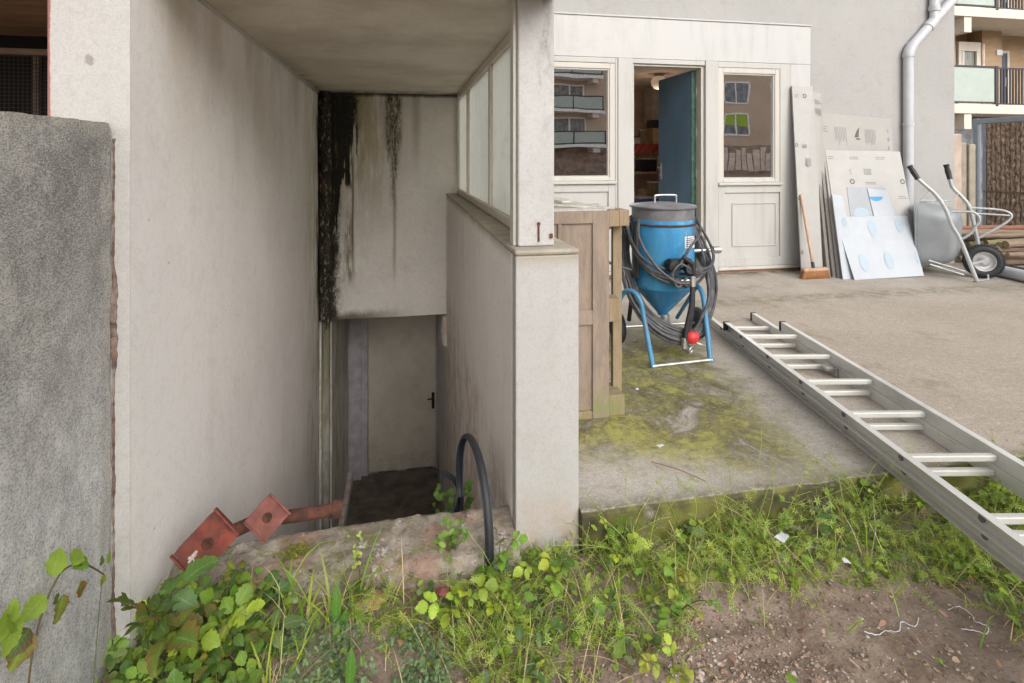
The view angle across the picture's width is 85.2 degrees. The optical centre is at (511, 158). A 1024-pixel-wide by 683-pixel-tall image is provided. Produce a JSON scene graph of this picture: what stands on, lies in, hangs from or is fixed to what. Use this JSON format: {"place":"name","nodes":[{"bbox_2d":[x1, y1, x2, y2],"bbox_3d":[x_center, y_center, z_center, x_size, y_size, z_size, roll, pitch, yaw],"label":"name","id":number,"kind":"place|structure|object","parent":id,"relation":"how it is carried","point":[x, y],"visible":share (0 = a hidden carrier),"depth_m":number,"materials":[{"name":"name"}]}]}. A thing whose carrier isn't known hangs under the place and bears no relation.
{"place":"outdoors","nodes":[
{"label":"outdoors","id":0,"kind":"place"},
{"bbox_2d":[102,199,1023,682],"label":"ground","id":1,"kind":"structure","parent":0,"point":[882,645],"depth_m":1.58,"materials":[{"name":"brown soil"}]},
{"bbox_2d":[0,0,47,115],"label":"side enclosure","id":2,"kind":"object","parent":1,"relation":"on","point":[23,56],"visible":0.1,"depth_m":2.30,"materials":[{"name":"black metal"}]},
{"bbox_2d":[0,548,111,682],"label":"bramble shoot","id":3,"kind":"object","parent":1,"relation":"on","point":[19,644],"visible":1,"depth_m":1.06,"materials":[{"name":"green plant"}]},
{"bbox_2d":[0,111,117,682],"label":"garden wall","id":4,"kind":"structure","parent":1,"relation":"on","point":[58,307],"depth_m":1.21,"materials":[{"name":"grey concrete"}]},
{"bbox_2d":[106,555,220,682],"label":"bramble","id":5,"kind":"object","parent":1,"relation":"on","point":[184,603],"visible":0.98,"depth_m":1.32,"materials":[{"name":"green plant"}]},
{"bbox_2d":[165,668,231,682],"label":"bramble","id":6,"kind":"object","parent":1,"relation":"on","point":[175,676],"visible":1,"depth_m":1.28,"materials":[{"name":"green plant"}]},
{"bbox_2d":[101,560,302,682],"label":"bramble cover","id":7,"kind":"object","parent":1,"relation":"on","point":[226,605],"visible":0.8,"depth_m":1.44,"materials":[{"name":"green plant"}]},
{"bbox_2d":[163,597,269,659],"bbox_3d":[-0.757,1.238,1.414,0.244,0.145,0.157,0,0,-11],"label":"bramble","id":8,"kind":"object","parent":1,"relation":"on","point":[256,605],"visible":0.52,"depth_m":1.43,"materials":[{"name":"green plant"}]},
{"bbox_2d":[194,571,251,613],"bbox_3d":[-0.807,1.229,1.528,0.144,0.162,0.151,0,0,39],"label":"leafy weed","id":9,"kind":"object","parent":1,"relation":"on","point":[207,596],"visible":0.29,"depth_m":1.52,"materials":[{"name":"green plant"}]},
{"bbox_2d":[48,0,578,650],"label":"covered stairwell","id":10,"kind":"object","parent":1,"relation":"on","point":[344,258],"visible":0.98,"depth_m":2.38,"materials":[{"name":"white paint"}]},
{"bbox_2d":[346,476,440,525],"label":"cellar steps","id":11,"kind":"structure","parent":10,"relation":"attached to","point":[377,502],"depth_m":5.72,"materials":[{"name":"concrete"}]},
{"bbox_2d":[435,468,463,512],"bbox_3d":[-0.248,1.349,2.239,0.118,0.229,0.039,0,0,-35],"label":"bicycle tyre","id":12,"kind":"object","parent":11,"relation":"on","point":[452,478],"visible":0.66,"depth_m":2.23,"materials":[{"name":"black rubber"}]},
{"bbox_2d":[432,479,474,513],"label":"leafy weed","id":13,"kind":"object","parent":11,"relation":"on","point":[441,497],"visible":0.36,"depth_m":2.34,"materials":[{"name":"green plant"}]},
{"bbox_2d":[368,315,435,472],"bbox_3d":[-1.213,2.415,6.165,0.735,2.070,0.094,0,0,-11],"label":"cellar door","id":14,"kind":"structure","parent":10,"relation":"in","point":[401,350],"depth_m":6.16,"materials":[{"name":"grey paint"}]},
{"bbox_2d":[250,535,403,602],"bbox_3d":[-0.582,1.281,1.705,0.496,0.138,0.228,0,0,-11],"label":"moss","id":15,"kind":"object","parent":1,"relation":"on","point":[291,552],"visible":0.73,"depth_m":1.73,"materials":[{"name":"green plant"}]},
{"bbox_2d":[164,505,520,603],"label":"kerb wall","id":16,"kind":"structure","parent":1,"relation":"on","point":[418,550],"depth_m":1.75,"materials":[{"name":"concrete"}]},
{"bbox_2d":[169,507,249,581],"bbox_3d":[-0.838,1.126,1.679,0.117,0.181,0.319,0,0,43],"label":"steel prop","id":17,"kind":"object","parent":16,"relation":"on","point":[216,532],"visible":0.83,"depth_m":1.64,"materials":[{"name":"red paint"}]},
{"bbox_2d":[245,567,263,590],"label":"leafy weed","id":18,"kind":"object","parent":16,"relation":"on","point":[259,570],"visible":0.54,"depth_m":1.65,"materials":[{"name":"green plant"}]},
{"bbox_2d":[243,493,342,543],"bbox_3d":[-0.699,1.130,1.795,0.310,0.150,0.077,0,0,-36],"label":"steel prop","id":19,"kind":"object","parent":16,"relation":"on","point":[268,516],"visible":1,"depth_m":1.75,"materials":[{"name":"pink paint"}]},
{"bbox_2d":[432,515,469,562],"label":"leafy weed","id":20,"kind":"object","parent":16,"relation":"on","point":[445,535],"visible":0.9,"depth_m":1.78,"materials":[{"name":"green plant"}]},
{"bbox_2d":[332,583,355,682],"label":"dock leaf","id":21,"kind":"object","parent":1,"relation":"on","point":[351,660],"visible":0.88,"depth_m":1.53,"materials":[{"name":"green plant"}]},
{"bbox_2d":[346,531,365,606],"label":"seedling","id":22,"kind":"object","parent":1,"relation":"on","point":[356,553],"visible":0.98,"depth_m":1.58,"materials":[{"name":"green plant"}]},
{"bbox_2d":[276,614,457,682],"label":"mugwort cover","id":23,"kind":"object","parent":1,"relation":"on","point":[329,672],"visible":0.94,"depth_m":1.45,"materials":[{"name":"green plant"}]},
{"bbox_2d":[354,590,391,613],"bbox_3d":[-0.404,1.295,1.621,0.106,0.031,0.078,0,0,-11],"label":"brick chunk","id":24,"kind":"object","parent":1,"relation":"on","point":[371,603],"visible":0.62,"depth_m":1.61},
{"bbox_2d":[435,586,450,598],"bbox_3d":[-0.205,1.289,1.652,0.046,0.033,0.038,0,0,-11],"label":"brick chunk","id":25,"kind":"object","parent":1,"relation":"on","point":[440,592],"visible":0.91,"depth_m":1.65,"materials":[{"name":"red brick"}]},
{"bbox_2d":[415,573,498,629],"bbox_3d":[-0.146,1.244,1.538,0.249,0.113,0.092,0,0,-25],"label":"bramble","id":26,"kind":"object","parent":1,"relation":"on","point":[481,595],"visible":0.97,"depth_m":1.54,"materials":[{"name":"green plant"}]},
{"bbox_2d":[456,433,493,571],"bbox_3d":[-0.139,1.164,1.972,0.028,0.346,0.509,0,0,-17],"label":"bicycle tyre","id":27,"kind":"object","parent":1,"relation":"on","point":[486,498],"visible":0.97,"depth_m":1.82,"materials":[{"name":"black rubber"}]},
{"bbox_2d":[475,531,528,584],"bbox_3d":[-0.031,1.230,1.684,0.171,0.140,0.108,0,0,-11],"label":"leafy weed","id":28,"kind":"object","parent":1,"relation":"on","point":[503,556],"visible":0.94,"depth_m":1.70,"materials":[{"name":"green plant"}]},
{"bbox_2d":[485,584,533,621],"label":"leafy weed","id":29,"kind":"object","parent":1,"relation":"on","point":[528,596],"visible":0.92,"depth_m":1.58,"materials":[{"name":"green plant"}]},
{"bbox_2d":[513,552,577,596],"bbox_3d":[0.108,1.253,1.671,0.203,0.116,0.131,0,0,-11],"label":"leafy weed","id":30,"kind":"object","parent":1,"relation":"on","point":[545,565],"visible":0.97,"depth_m":1.67,"materials":[{"name":"green plant"}]},
{"bbox_2d":[96,421,1023,682],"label":"grass","id":31,"kind":"structure","parent":1,"relation":"on","point":[301,605],"depth_m":1.63,"materials":[{"name":"green plant"}]},
{"bbox_2d":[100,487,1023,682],"bbox_3d":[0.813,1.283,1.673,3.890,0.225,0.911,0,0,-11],"label":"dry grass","id":32,"kind":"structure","parent":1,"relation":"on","point":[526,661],"depth_m":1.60,"materials":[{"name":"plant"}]},
{"bbox_2d":[104,477,1023,682],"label":"ground cover","id":33,"kind":"object","parent":1,"relation":"on","point":[662,615],"visible":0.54,"depth_m":1.67,"materials":[{"name":"green plant"}]},
{"bbox_2d":[136,501,1023,682],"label":"dead leaves","id":34,"kind":"object","parent":1,"relation":"on","point":[800,630],"visible":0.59,"depth_m":1.57,"materials":[{"name":"plant"}]},
{"bbox_2d":[598,515,648,562],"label":"leafy weed","id":35,"kind":"object","parent":1,"relation":"on","point":[619,528],"visible":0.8,"depth_m":1.78,"materials":[{"name":"green plant"}]},
{"bbox_2d":[639,632,693,682],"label":"bramble","id":36,"kind":"object","parent":1,"relation":"on","point":[675,670],"visible":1,"depth_m":1.41,"materials":[{"name":"green plant"}]},
{"bbox_2d":[320,421,1023,682],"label":"cleavers cover","id":37,"kind":"object","parent":1,"relation":"on","point":[581,620],"visible":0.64,"depth_m":1.74,"materials":[{"name":"green plant"}]},
{"bbox_2d":[774,532,788,542],"bbox_3d":[0.893,1.250,1.838,0.046,0.005,0.035,0,0,-40],"label":"paper scrap","id":38,"kind":"object","parent":37,"relation":"on","point":[781,536],"visible":0.97,"depth_m":1.84,"materials":[{"name":"white paper"}]},
{"bbox_2d":[646,552,721,619],"bbox_3d":[0.500,1.248,1.607,0.207,0.145,0.154,0,0,27],"label":"bramble","id":39,"kind":"object","parent":1,"relation":"on","point":[673,590],"visible":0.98,"depth_m":1.61,"materials":[{"name":"green plant"}]},
{"bbox_2d":[599,451,863,580],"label":"tall stalks","id":40,"kind":"object","parent":1,"relation":"on","point":[691,488],"visible":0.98,"depth_m":1.86,"materials":[{"name":"green plant"}]},
{"bbox_2d":[465,553,1023,682],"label":"gravel","id":41,"kind":"structure","parent":1,"relation":"on","point":[699,674],"depth_m":1.50,"materials":[{"name":"gravel"}]},
{"bbox_2d":[569,562,1023,682],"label":"wood chips","id":42,"kind":"object","parent":1,"relation":"on","point":[831,630],"visible":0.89,"depth_m":1.56,"materials":[{"name":"brown wood"}]},
{"bbox_2d":[763,510,835,546],"bbox_3d":[0.978,1.258,1.906,0.220,0.107,0.128,0,0,39],"label":"leafy weed","id":43,"kind":"object","parent":1,"relation":"on","point":[826,515],"visible":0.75,"depth_m":1.89,"materials":[{"name":"green plant"}]},
{"bbox_2d":[579,210,1023,555],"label":"patio slab","id":44,"kind":"structure","parent":1,"relation":"on","point":[952,344],"depth_m":2.72,"materials":[{"name":"concrete"}]},
{"bbox_2d":[554,197,628,419],"bbox_3d":[0.241,0.694,2.911,0.458,0.977,0.816,0,0,-11],"label":"wooden crate","id":45,"kind":"object","parent":44,"relation":"on","point":[583,228],"visible":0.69,"depth_m":2.53,"materials":[{"name":"brown wood"}]},
{"bbox_2d":[618,405,643,422],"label":"twig","id":46,"kind":"object","parent":44,"relation":"on","point":[630,418],"visible":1,"depth_m":2.50,"materials":[{"name":"brown wood"}]},
{"bbox_2d":[609,194,721,367],"bbox_3d":[0.933,0.709,3.465,0.834,0.968,0.638,0,0,-11],"label":"blast pot","id":47,"kind":"object","parent":44,"relation":"on","point":[662,239],"visible":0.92,"depth_m":3.35,"materials":[{"name":"blue metal"}]},
{"bbox_2d":[651,461,705,481],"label":"twig","id":48,"kind":"object","parent":44,"relation":"on","point":[678,469],"visible":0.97,"depth_m":2.07,"materials":[{"name":"wood"}]},
{"bbox_2d":[554,0,957,277],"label":"workshop building","id":49,"kind":"structure","parent":44,"relation":"on","point":[733,71],"depth_m":5.78,"materials":[{"name":"white paint"}]},
{"bbox_2d":[554,61,616,184],"bbox_3d":[0.574,-0.339,5.399,0.905,1.183,0.115,0,0,-11],"label":"window","id":50,"kind":"structure","parent":49,"relation":"in","point":[584,92],"depth_m":5.43,"materials":[{"name":"beige paint"}]},
{"bbox_2d":[634,171,658,173],"bbox_3d":[2.062,0.320,8.516,1.220,1.680,0.780,0,0,-11],"label":"workshop shelf","id":51,"kind":"object","parent":49,"relation":"on","point":[648,172],"visible":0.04,"depth_m":8.11,"materials":[{"name":"paint"}]},
{"bbox_2d":[634,144,658,154],"bbox_3d":[2.063,-0.130,8.088,0.620,0.160,0.044,0,0,-11],"label":"red cloth","id":52,"kind":"object","parent":51,"relation":"hanging from","point":[639,149],"visible":0.51,"depth_m":8.06,"materials":[{"name":"red fabric"}]},
{"bbox_2d":[646,128,658,143],"bbox_3d":[2.148,-0.325,8.334,0.192,0.230,0.262,0,0,-11],"label":"tall carton","id":53,"kind":"object","parent":51,"relation":"on","point":[652,135],"visible":0.61,"depth_m":8.23,"materials":[{"name":"brown cardboard"}]},
{"bbox_2d":[646,120,658,127],"bbox_3d":[2.133,-0.507,8.254,0.212,0.105,0.212,0,0,-11],"label":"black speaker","id":54,"kind":"object","parent":53,"relation":"on","point":[652,123],"visible":0.56,"depth_m":8.16},
{"bbox_2d":[644,86,658,123],"bbox_3d":[2.175,-0.820,8.619,0.152,0.560,0.312,0,0,-11],"label":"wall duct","id":55,"kind":"object","parent":49,"relation":"attached to","point":[651,102],"depth_m":8.49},
{"bbox_2d":[651,73,664,89],"bbox_3d":[1.951,-1.014,7.404,0.200,0.209,0.200,0,0,-11],"label":"globe lamp","id":56,"kind":"object","parent":49,"relation":"hanging from","point":[657,77],"visible":0.78,"depth_m":7.34,"materials":[{"name":"beige glass"}]},
{"bbox_2d":[657,70,696,265],"bbox_3d":[1.790,0.120,6.116,0.103,2.050,0.788,0,0,-13],"label":"blue door","id":57,"kind":"structure","parent":49,"relation":"in","point":[678,93],"depth_m":6.03,"materials":[{"name":"paint"}]},
{"bbox_2d":[718,67,782,185],"bbox_3d":[2.444,-0.324,5.761,0.725,1.207,0.115,0,0,-11],"label":"window","id":58,"kind":"structure","parent":49,"relation":"in","point":[748,98],"depth_m":5.77,"materials":[{"name":"beige paint"}]},
{"bbox_2d":[791,86,822,267],"bbox_3d":[3.015,0.214,5.703,0.226,1.937,0.285,0,0,6],"label":"carton sheet","id":59,"kind":"object","parent":44,"relation":"on","point":[805,144],"visible":0.77,"depth_m":5.69,"materials":[{"name":"white cardboard"}]},
{"bbox_2d":[799,194,830,279],"bbox_3d":[2.951,0.772,5.542,0.329,0.812,0.260,0,0,-11],"label":"broom","id":60,"kind":"object","parent":44,"relation":"on","point":[813,272],"visible":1,"depth_m":5.45,"materials":[{"name":"brown wood"}]},
{"bbox_2d":[813,92,825,263],"bbox_3d":[3.129,0.216,5.727,0.315,1.931,0.298,0,0,-11],"label":"carton sheet","id":61,"kind":"object","parent":44,"relation":"on","point":[819,136],"visible":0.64,"depth_m":5.79,"materials":[{"name":"white cardboard"}]},
{"bbox_2d":[819,184,830,275],"bbox_3d":[3.164,0.582,5.790,0.066,1.307,0.533,0,0,7],"label":"stacked board","id":62,"kind":"object","parent":44,"relation":"on","point":[825,257],"visible":0.15,"depth_m":5.63,"materials":[{"name":"white wood"}]},
{"bbox_2d":[822,172,835,276],"bbox_3d":[3.201,0.583,5.772,0.060,1.308,0.541,0,0,6],"label":"stacked board","id":63,"kind":"object","parent":44,"relation":"on","point":[829,242],"visible":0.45,"depth_m":5.62,"materials":[{"name":"grey wood"}]},
{"bbox_2d":[825,156,840,277],"bbox_3d":[3.237,0.584,5.753,0.054,1.310,0.549,0,0,4],"label":"stacked board","id":64,"kind":"object","parent":44,"relation":"on","point":[835,249],"visible":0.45,"depth_m":5.60,"materials":[{"name":"grey wood"}]},
{"bbox_2d":[831,194,853,278],"bbox_3d":[3.283,0.774,5.529,0.175,0.817,0.211,0,0,-11],"label":"film sheet","id":65,"kind":"object","parent":44,"relation":"on","point":[841,226],"visible":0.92,"depth_m":5.54,"materials":[{"name":"plastic"}]},
{"bbox_2d":[822,113,892,269],"bbox_3d":[3.629,0.349,5.888,1.020,1.668,0.204,0,0,-11],"label":"carton sheet","id":66,"kind":"object","parent":44,"relation":"on","point":[847,133],"visible":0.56,"depth_m":5.95,"materials":[{"name":"white cardboard"}]},
{"bbox_2d":[709,312,1023,581],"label":"ladder section","id":67,"kind":"object","parent":44,"relation":"on","point":[1015,485],"visible":0.74,"depth_m":2.33,"materials":[{"name":"metal"}]},
{"bbox_2d":[723,321,1023,565],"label":"ladder section","id":68,"kind":"object","parent":67,"relation":"on","point":[995,529],"visible":1,"depth_m":2.22,"materials":[{"name":"metal"}]},
{"bbox_2d":[825,150,922,269],"bbox_3d":[3.701,0.551,5.714,0.975,1.265,0.336,0,0,-11],"label":"printed board","id":69,"kind":"object","parent":44,"relation":"on","point":[867,183],"visible":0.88,"depth_m":5.78,"materials":[{"name":"plastic"}]},
{"bbox_2d":[847,187,885,216],"bbox_3d":[3.666,0.513,5.706,0.509,0.431,0.112,0,0,-11],"label":"film window","id":70,"kind":"structure","parent":69,"relation":"in","point":[858,197],"depth_m":5.71,"materials":[{"name":"white plastic"}]},
{"bbox_2d":[842,216,923,279],"bbox_3d":[3.682,0.887,5.563,0.860,0.591,0.230,0,0,-11],"label":"film sheet","id":71,"kind":"object","parent":44,"relation":"on","point":[878,247],"visible":1,"depth_m":5.55,"materials":[{"name":"plastic"}]},
{"bbox_2d":[954,134,960,255],"bbox_3d":[5.273,0.445,6.681,0.170,1.470,0.120,0,0,-11],"label":"concrete post","id":72,"kind":"object","parent":44,"relation":"on","point":[957,167],"visible":0.16,"depth_m":6.63,"materials":[{"name":"beige concrete"}]},
{"bbox_2d":[907,164,1012,281],"bbox_3d":[4.462,0.621,5.545,0.903,1.118,0.686,0,0,-41],"label":"wheelbarrow","id":73,"kind":"object","parent":44,"relation":"on","point":[938,238],"visible":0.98,"depth_m":5.52,"materials":[{"name":"grey metal"}]},
{"bbox_2d":[961,142,965,254],"bbox_3d":[5.448,0.495,6.807,0.160,1.370,0.100,0,0,-11],"label":"concrete post","id":74,"kind":"object","parent":44,"relation":"on","point":[963,171],"visible":0.16,"depth_m":6.76,"materials":[{"name":"beige concrete"}]},
{"bbox_2d":[966,144,974,248],"bbox_3d":[5.591,0.505,6.814,0.095,1.350,0.100,0,0,-11],"label":"concrete post","id":75,"kind":"object","parent":44,"relation":"on","point":[970,173],"visible":0.41,"depth_m":6.77,"materials":[{"name":"grey concrete"}]},
{"bbox_2d":[973,116,1023,224],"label":"yard gate","id":76,"kind":"structure","parent":44,"relation":"on","point":[1002,186],"depth_m":7.60,"materials":[{"name":"brown wood"}]},
{"bbox_2d":[999,266,1023,281],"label":"plastic pipe","id":77,"kind":"object","parent":44,"relation":"on","point":[1013,273],"visible":0.33,"depth_m":5.36,"materials":[{"name":"white plastic"}]},
{"bbox_2d":[1005,264,1023,269],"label":"black pipe","id":78,"kind":"object","parent":44,"relation":"on","point":[1012,266],"visible":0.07,"depth_m":5.55,"materials":[{"name":"plastic"}]},
{"bbox_2d":[1006,259,1023,264],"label":"log","id":79,"kind":"object","parent":44,"relation":"on","point":[1011,262],"visible":0.4,"depth_m":6.03,"materials":[{"name":"brown wood"}]},
{"bbox_2d":[1006,258,1023,261],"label":"log","id":80,"kind":"object","parent":79,"relation":"on","point":[1008,259],"visible":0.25,"depth_m":6.03,"materials":[{"name":"brown wood"}]},
{"bbox_2d":[864,617,918,634],"bbox_3d":[1.104,1.349,1.597,0.213,0.017,0.029,0,0,-18],"label":"string","id":81,"kind":"object","parent":1,"relation":"on","point":[894,631],"visible":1,"depth_m":1.59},
{"bbox_2d":[914,495,928,512],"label":"leafy weed","id":82,"kind":"object","parent":1,"relation":"on","point":[919,504],"visible":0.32,"depth_m":2.01,"materials":[{"name":"green plant"}]},
{"bbox_2d":[948,606,988,633],"bbox_3d":[1.337,1.350,1.633,0.076,0.013,0.104,0,0,14],"label":"string","id":83,"kind":"object","parent":1,"relation":"on","point":[973,619],"visible":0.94,"depth_m":1.61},
{"bbox_2d":[989,483,1023,511],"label":"leafy weed","id":84,"kind":"object","parent":1,"relation":"on","point":[997,496],"visible":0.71,"depth_m":2.03,"materials":[{"name":"green plant"}]},
{"bbox_2d":[634,136,640,143],"bbox_3d":[1.813,-0.261,8.172,0.112,0.118,0.132,0,0,-11],"label":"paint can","id":85,"kind":"object","parent":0,"point":[636,139],"visible":0.54,"depth_m":8.11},
{"bbox_2d":[637,130,645,143],"bbox_3d":[1.927,-0.311,8.266,0.092,0.218,0.112,0,0,-11],"label":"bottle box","id":86,"kind":"object","parent":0,"point":[642,133],"visible":0.76,"depth_m":8.22,"materials":[{"name":"brown cardboard"}]},
{"bbox_2d":[635,158,656,171],"bbox_3d":[1.970,0.098,8.203,0.232,0.195,0.252,0,0,-11],"label":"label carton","id":87,"kind":"object","parent":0,"point":[645,164],"visible":1,"depth_m":8.09,"materials":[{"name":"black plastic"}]},
{"bbox_2d":[634,195,658,202],"bbox_3d":[1.844,0.835,7.588,0.412,0.630,0.412,0,0,-11],"label":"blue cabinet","id":88,"kind":"object","parent":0,"point":[642,198],"visible":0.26,"depth_m":7.39,"materials":[{"name":"metal"}]},
{"bbox_2d":[637,189,647,194],"bbox_3d":[1.994,0.579,8.238,0.212,0.238,0.192,0,0,-11],"label":"shelf carton","id":89,"kind":"object","parent":88,"relation":"on","point":[642,191],"visible":0.35,"depth_m":8.15,"materials":[{"name":"brown cardboard"}]},
{"bbox_2d":[647,181,658,195],"bbox_3d":[1.972,0.417,7.612,0.172,0.195,0.212,0,0,-11],"label":"storage box","id":90,"kind":"object","parent":88,"relation":"on","point":[653,188],"visible":0.66,"depth_m":7.54,"materials":[{"name":"brown cardboard"}]},
{"bbox_2d":[650,153,658,170],"bbox_3d":[2.166,0.062,8.241,0.152,0.265,0.252,0,0,-11],"label":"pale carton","id":91,"kind":"object","parent":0,"point":[653,155],"visible":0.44,"depth_m":8.14,"materials":[{"name":"brown cardboard"}]},
{"bbox_2d":[954,0,1023,198],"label":"apartment building","id":92,"kind":"structure","parent":0,"point":[988,58],"depth_m":17.30,"materials":[{"name":"beige paint"}]},
{"bbox_2d":[956,41,980,103],"bbox_3d":[15.369,-2.775,18.771,0.900,2.250,0.170,0,0,-11],"label":"window","id":93,"kind":"structure","parent":92,"relation":"in","point":[967,53],"depth_m":18.73,"materials":[{"name":"white plastic"}]},
{"bbox_2d":[1002,54,1005,102],"bbox_3d":[17.065,-2.660,19.531,0.680,2.020,0.080,0,0,-11],"label":"door","id":94,"kind":"structure","parent":92,"relation":"in","point":[1004,55],"depth_m":19.56,"materials":[{"name":"grey paint"}]},
{"bbox_2d":[962,225,1023,229],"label":"timber beam","id":95,"kind":"structure","parent":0,"point":[1008,227],"depth_m":6.42,"materials":[{"name":"brown wood"}]},
{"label":"log","id":96,"kind":"object","parent":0,"visible":0},
{"bbox_2d":[994,246,1023,252],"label":"log","id":97,"kind":"object","parent":96,"relation":"on","point":[1013,249],"visible":0.43,"depth_m":5.99,"materials":[{"name":"brown wood"}]},
{"bbox_2d":[1002,240,1023,248],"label":"log","id":98,"kind":"object","parent":97,"relation":"on","point":[1006,244],"visible":1,"depth_m":5.92,"materials":[{"name":"brown wood"}]},
{"bbox_2d":[1005,252,1023,256],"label":"log","id":99,"kind":"object","parent":96,"relation":"on","point":[1015,254],"visible":1,"depth_m":5.88,"materials":[{"name":"brown wood"}]},
{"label":"log","id":100,"kind":"object","parent":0,"visible":0},
{"bbox_2d":[965,241,983,246],"bbox_3d":[5.921,1.013,6.560,1.340,0.097,0.082,0,0,-11],"label":"log","id":101,"kind":"object","parent":100,"relation":"on","point":[969,244],"visible":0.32,"depth_m":6.42,"materials":[{"name":"brown wood"}]},
{"bbox_2d":[963,237,1023,241],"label":"log","id":102,"kind":"object","parent":101,"relation":"on","point":[971,239],"visible":0.26,"depth_m":6.56,"materials":[{"name":"brown wood"}]},
{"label":"log","id":103,"kind":"object","parent":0,"visible":0},
{"bbox_2d":[984,238,1023,245],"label":"log","id":104,"kind":"object","parent":103,"relation":"on","point":[991,242],"visible":0.54,"depth_m":6.22,"materials":[{"name":"brown wood"}]},
{"bbox_2d":[979,232,1023,237],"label":"log","id":105,"kind":"object","parent":104,"relation":"on","point":[1005,235],"visible":0.7,"depth_m":6.28,"materials":[{"name":"brown wood"}]},
{"bbox_2d":[962,229,1023,235],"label":"log","id":106,"kind":"object","parent":105,"relation":"on","point":[967,231],"visible":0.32,"depth_m":6.39,"materials":[{"name":"brown wood"}]}
]}

